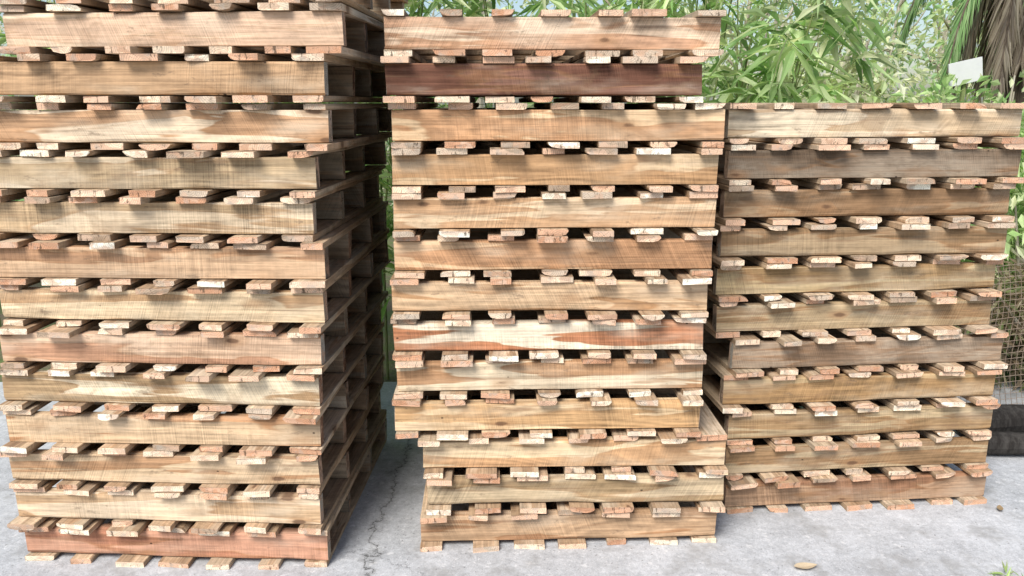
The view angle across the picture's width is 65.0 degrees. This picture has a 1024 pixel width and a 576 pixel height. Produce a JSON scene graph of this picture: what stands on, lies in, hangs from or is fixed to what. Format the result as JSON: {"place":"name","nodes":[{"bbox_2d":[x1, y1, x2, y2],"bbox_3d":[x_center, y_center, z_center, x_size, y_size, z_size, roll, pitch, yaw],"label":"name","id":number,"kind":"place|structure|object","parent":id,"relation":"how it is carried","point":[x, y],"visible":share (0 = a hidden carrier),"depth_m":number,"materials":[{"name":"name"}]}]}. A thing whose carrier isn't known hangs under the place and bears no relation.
{"place":"outdoors","nodes":[
{"label":"outdoors","id":0,"kind":"place"},
{"bbox_2d":[0,0,992,106],"label":"sky","id":1,"kind":"structure","parent":0,"point":[517,8],"materials":[{"name":"white"}]},
{"bbox_2d":[0,382,1023,575],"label":"concrete pavement","id":2,"kind":"structure","parent":0,"point":[381,535],"depth_m":2.92,"materials":[{"name":"grey concrete"}]},
{"bbox_2d":[18,415,386,569],"bbox_3d":[-1.155,0.776,3.317,1.090,0.143,1.144,1,13,2],"label":"wooden pallet","id":3,"kind":"object","parent":2,"relation":"on","point":[137,543],"visible":0.23,"depth_m":2.81,"materials":[{"name":"brown wood"}]},
{"bbox_2d":[7,385,386,534],"bbox_3d":[-1.162,0.640,3.270,1.089,0.144,1.138,1,13,3],"label":"wooden pallet","id":4,"kind":"object","parent":3,"relation":"on","point":[84,505],"visible":0.26,"depth_m":2.77,"materials":[{"name":"brown wood"}]},
{"bbox_2d":[0,356,384,496],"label":"wooden pallet","id":5,"kind":"object","parent":4,"relation":"on","point":[223,472],"visible":0.23,"depth_m":2.73,"materials":[{"name":"brown wood"}]},
{"bbox_2d":[0,332,383,455],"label":"wooden pallet","id":6,"kind":"object","parent":5,"relation":"on","point":[31,427],"visible":0.3,"depth_m":2.70,"materials":[{"name":"brown wood"}]},
{"bbox_2d":[0,304,383,414],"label":"wooden pallet","id":7,"kind":"object","parent":6,"relation":"on","point":[81,388],"visible":0.34,"depth_m":2.67,"materials":[{"name":"brown wood"}]},
{"bbox_2d":[0,272,387,373],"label":"wooden pallet","id":8,"kind":"object","parent":7,"relation":"on","point":[279,346],"visible":0.34,"depth_m":2.63,"materials":[{"name":"brown wood"}]},
{"bbox_2d":[0,235,390,333],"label":"wooden pallet","id":9,"kind":"object","parent":8,"relation":"on","point":[178,306],"visible":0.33,"depth_m":2.61,"materials":[{"name":"brown wood"}]},
{"bbox_2d":[0,201,388,288],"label":"wooden pallet","id":10,"kind":"object","parent":9,"relation":"on","point":[324,261],"visible":0.56,"depth_m":2.57,"materials":[{"name":"brown wood"}]},
{"bbox_2d":[0,170,382,243],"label":"wooden pallet","id":11,"kind":"object","parent":10,"relation":"on","point":[201,219],"visible":0.56,"depth_m":2.55,"materials":[{"name":"brown wood"}]},
{"bbox_2d":[0,138,387,197],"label":"wooden pallet","id":12,"kind":"object","parent":11,"relation":"on","point":[134,172],"visible":0.71,"depth_m":2.51,"materials":[{"name":"brown wood"}]},
{"bbox_2d":[0,103,391,150],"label":"wooden pallet","id":13,"kind":"object","parent":12,"relation":"on","point":[209,126],"visible":0.98,"depth_m":2.48,"materials":[{"name":"brown wood"}]},
{"bbox_2d":[0,53,389,102],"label":"wooden pallet","id":14,"kind":"object","parent":13,"relation":"on","point":[204,78],"visible":0.99,"depth_m":2.43,"materials":[{"name":"brown wood"}]},
{"bbox_2d":[0,2,384,66],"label":"wooden pallet","id":15,"kind":"object","parent":14,"relation":"on","point":[286,29],"visible":0.71,"depth_m":2.41,"materials":[{"name":"brown wood"}]},
{"bbox_2d":[0,0,407,22],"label":"wooden pallet","id":16,"kind":"object","parent":15,"relation":"on","point":[371,8],"visible":0.28,"depth_m":2.45,"materials":[{"name":"brown wood"}]},
{"bbox_2d":[420,429,717,552],"bbox_3d":[0.187,0.750,3.430,1.088,0.143,1.156,0,13,-2],"label":"wooden pallet","id":17,"kind":"object","parent":2,"relation":"on","point":[563,524],"visible":0.27,"depth_m":2.92,"materials":[{"name":"brown wood"}]},
{"bbox_2d":[426,398,724,515],"bbox_3d":[0.213,0.611,3.396,1.079,0.143,1.152,0,13,-2],"label":"wooden pallet","id":18,"kind":"object","parent":17,"relation":"on","point":[608,489],"visible":0.19,"depth_m":2.88,"materials":[{"name":"brown wood"}]},
{"bbox_2d":[418,394,727,478],"bbox_3d":[0.208,0.470,3.369,1.102,0.143,1.146,0,13,-1],"label":"wooden pallet","id":19,"kind":"object","parent":18,"relation":"on","point":[523,453],"visible":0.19,"depth_m":2.85,"materials":[{"name":"brown wood"}]},
{"bbox_2d":[392,388,702,439],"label":"wooden pallet","id":20,"kind":"object","parent":19,"relation":"on","point":[535,413],"visible":0.28,"depth_m":2.82,"materials":[{"name":"brown wood"}]},
{"bbox_2d":[394,349,705,398],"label":"wooden pallet","id":21,"kind":"object","parent":20,"relation":"on","point":[580,372],"visible":0.32,"depth_m":2.80,"materials":[{"name":"brown wood"}]},
{"bbox_2d":[390,310,706,361],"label":"wooden pallet","id":22,"kind":"object","parent":21,"relation":"on","point":[537,334],"visible":0.38,"depth_m":2.77,"materials":[{"name":"brown wood"}]},
{"bbox_2d":[390,269,711,320],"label":"wooden pallet","id":23,"kind":"object","parent":22,"relation":"on","point":[682,293],"visible":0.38,"depth_m":2.73,"materials":[{"name":"brown wood"}]},
{"bbox_2d":[393,227,712,278],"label":"wooden pallet","id":24,"kind":"object","parent":23,"relation":"on","point":[493,252],"visible":0.51,"depth_m":2.71,"materials":[{"name":"brown wood"}]},
{"bbox_2d":[392,184,717,236],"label":"wooden pallet","id":25,"kind":"object","parent":24,"relation":"on","point":[542,210],"visible":0.65,"depth_m":2.66,"materials":[{"name":"brown wood"}]},
{"bbox_2d":[391,141,722,192],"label":"wooden pallet","id":26,"kind":"object","parent":25,"relation":"on","point":[551,169],"visible":0.74,"depth_m":2.63,"materials":[{"name":"brown wood"}]},
{"bbox_2d":[388,103,724,148],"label":"wooden pallet","id":27,"kind":"object","parent":26,"relation":"on","point":[555,125],"visible":0.98,"depth_m":2.60,"materials":[{"name":"brown wood"}]},
{"bbox_2d":[380,56,708,102],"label":"wooden pallet","id":28,"kind":"object","parent":27,"relation":"on","point":[600,79],"visible":1,"depth_m":2.56,"materials":[{"name":"brown wood"}]},
{"bbox_2d":[381,9,725,63],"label":"wooden pallet","id":29,"kind":"object","parent":28,"relation":"on","point":[560,36],"visible":0.79,"depth_m":2.55,"materials":[{"name":"brown wood"}]},
{"bbox_2d":[794,562,816,568],"bbox_3d":[1.015,0.961,2.777,0.085,0.005,0.039,-2,13,-8],"label":"fallen leaf","id":30,"kind":"object","parent":2,"relation":"on","point":[803,565],"visible":1,"depth_m":2.78,"materials":[{"name":"beige plant"}]},
{"bbox_2d":[721,404,992,513],"bbox_3d":[1.329,0.688,3.700,1.089,0.143,1.156,-1,13,-5],"label":"wooden pallet","id":31,"kind":"object","parent":2,"relation":"on","point":[746,492],"visible":0.23,"depth_m":3.19,"materials":[{"name":"brown wood"}]},
{"bbox_2d":[724,401,991,482],"bbox_3d":[1.318,0.547,3.675,1.094,0.142,1.145,-1,13,-6],"label":"wooden pallet","id":32,"kind":"object","parent":31,"relation":"on","point":[927,450],"visible":0.19,"depth_m":3.16,"materials":[{"name":"brown wood"}]},
{"bbox_2d":[700,370,1000,444],"bbox_3d":[1.313,0.406,3.647,1.092,0.143,1.144,-1,13,-5],"label":"wooden pallet","id":33,"kind":"object","parent":32,"relation":"on","point":[783,426],"visible":0.23,"depth_m":3.13,"materials":[{"name":"brown wood"}]},
{"bbox_2d":[701,342,1001,413],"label":"wooden pallet","id":34,"kind":"object","parent":33,"relation":"on","point":[813,389],"visible":0.24,"depth_m":3.09,"materials":[{"name":"brown wood"}]},
{"bbox_2d":[703,309,1008,377],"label":"wooden pallet","id":35,"kind":"object","parent":34,"relation":"on","point":[752,353],"visible":0.33,"depth_m":3.07,"materials":[{"name":"brown wood"}]},
{"bbox_2d":[703,275,997,337],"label":"wooden pallet","id":36,"kind":"object","parent":35,"relation":"on","point":[807,317],"visible":0.27,"depth_m":3.04,"materials":[{"name":"brown wood"}]},
{"bbox_2d":[707,242,1003,301],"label":"wooden pallet","id":37,"kind":"object","parent":36,"relation":"on","point":[849,278],"visible":0.34,"depth_m":3.01,"materials":[{"name":"brown wood"}]},
{"bbox_2d":[712,206,1015,265],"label":"wooden pallet","id":38,"kind":"object","parent":37,"relation":"on","point":[809,240],"visible":0.45,"depth_m":2.96,"materials":[{"name":"brown wood"}]},
{"bbox_2d":[715,178,1015,225],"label":"wooden pallet","id":39,"kind":"object","parent":38,"relation":"on","point":[855,202],"visible":0.56,"depth_m":2.94,"materials":[{"name":"brown wood"}]},
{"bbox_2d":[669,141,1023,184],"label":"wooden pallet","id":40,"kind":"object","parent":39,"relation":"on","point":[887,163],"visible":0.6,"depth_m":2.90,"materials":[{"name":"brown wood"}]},
{"bbox_2d":[716,103,1023,143],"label":"wooden pallet","id":41,"kind":"object","parent":40,"relation":"on","point":[833,123],"visible":0.84,"depth_m":2.87,"materials":[{"name":"brown wood"}]},
{"bbox_2d":[960,431,1023,454],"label":"log","id":42,"kind":"object","parent":2,"relation":"on","point":[1004,443],"visible":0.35,"depth_m":3.62,"materials":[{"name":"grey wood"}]},
{"bbox_2d":[955,404,1023,435],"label":"log","id":43,"kind":"object","parent":42,"relation":"on","point":[1007,417],"visible":0.27,"depth_m":3.82,"materials":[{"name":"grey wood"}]},
{"bbox_2d":[989,561,1022,575],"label":"weed","id":44,"kind":"object","parent":2,"relation":"on","point":[1005,570],"visible":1,"depth_m":2.74,"materials":[{"name":"green plant"}]},
{"bbox_2d":[0,107,1023,381],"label":"ground","id":45,"kind":"structure","parent":0,"point":[390,341],"depth_m":5.75,"materials":[{"name":"grey concrete"}]},
{"bbox_2d":[0,0,55,200],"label":"bamboo plant","id":46,"kind":"object","parent":45,"relation":"on","point":[2,38],"depth_m":4.81,"materials":[{"name":"green plant"}]},
{"bbox_2d":[345,0,478,379],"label":"bamboo plant","id":47,"kind":"object","parent":45,"relation":"on","point":[413,6],"visible":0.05,"depth_m":4.38,"materials":[{"name":"green plant"}]},
{"bbox_2d":[0,0,992,205],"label":"distant trees","id":48,"kind":"object","parent":45,"relation":"on","point":[939,20],"visible":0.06,"depth_m":12.21,"materials":[{"name":"green plant"}]},
{"bbox_2d":[423,0,587,107],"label":"bamboo plant","id":49,"kind":"object","parent":45,"relation":"on","point":[473,11],"visible":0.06,"depth_m":4.87,"materials":[{"name":"green plant"}]},
{"bbox_2d":[527,0,738,107],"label":"bamboo plant","id":50,"kind":"object","parent":45,"relation":"on","point":[671,6],"visible":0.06,"depth_m":4.63,"materials":[{"name":"green plant"}]},
{"bbox_2d":[668,0,901,102],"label":"bamboo plant","id":51,"kind":"object","parent":45,"relation":"on","point":[777,85],"visible":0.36,"depth_m":4.28,"materials":[{"name":"green plant"}]},
{"bbox_2d":[762,9,931,102],"bbox_3d":[2.315,-0.907,5.975,1.338,2.231,1.186,0,13,0],"label":"leafy plant","id":52,"kind":"object","parent":45,"relation":"on","point":[858,96],"visible":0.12,"depth_m":5.70,"materials":[{"name":"green plant"}]},
{"bbox_2d":[889,0,1023,157],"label":"palm tree","id":53,"kind":"object","parent":45,"relation":"on","point":[1000,48],"visible":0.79,"depth_m":5.60,"materials":[{"name":"green plant"}]},
{"bbox_2d":[891,69,1023,259],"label":"leafy shrub","id":54,"kind":"object","parent":45,"relation":"on","point":[947,90],"visible":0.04,"depth_m":5.08,"materials":[{"name":"green plant"}]},
{"bbox_2d":[948,57,982,101],"bbox_3d":[3.000,-0.555,5.535,0.248,1.997,0.066,0,13,0],"label":"white sign","id":55,"kind":"object","parent":45,"relation":"on","point":[972,69],"visible":0.48,"depth_m":5.31,"materials":[{"name":"paint"}]},
{"bbox_2d":[919,80,1023,241],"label":"leafy shrub","id":56,"kind":"object","parent":45,"relation":"on","point":[958,95],"depth_m":7.38,"materials":[{"name":"green plant"}]},
{"bbox_2d":[952,257,1023,403],"bbox_3d":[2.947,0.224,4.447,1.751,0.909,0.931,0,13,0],"label":"wire fence","id":57,"kind":"object","parent":45,"relation":"on","point":[1014,290],"visible":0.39,"depth_m":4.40,"materials":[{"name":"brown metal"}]},
{"bbox_2d":[952,78,1023,369],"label":"leafy shrub","id":58,"kind":"object","parent":45,"relation":"on","point":[1016,249],"visible":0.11,"depth_m":4.61,"materials":[{"name":"green plant"}]}
]}

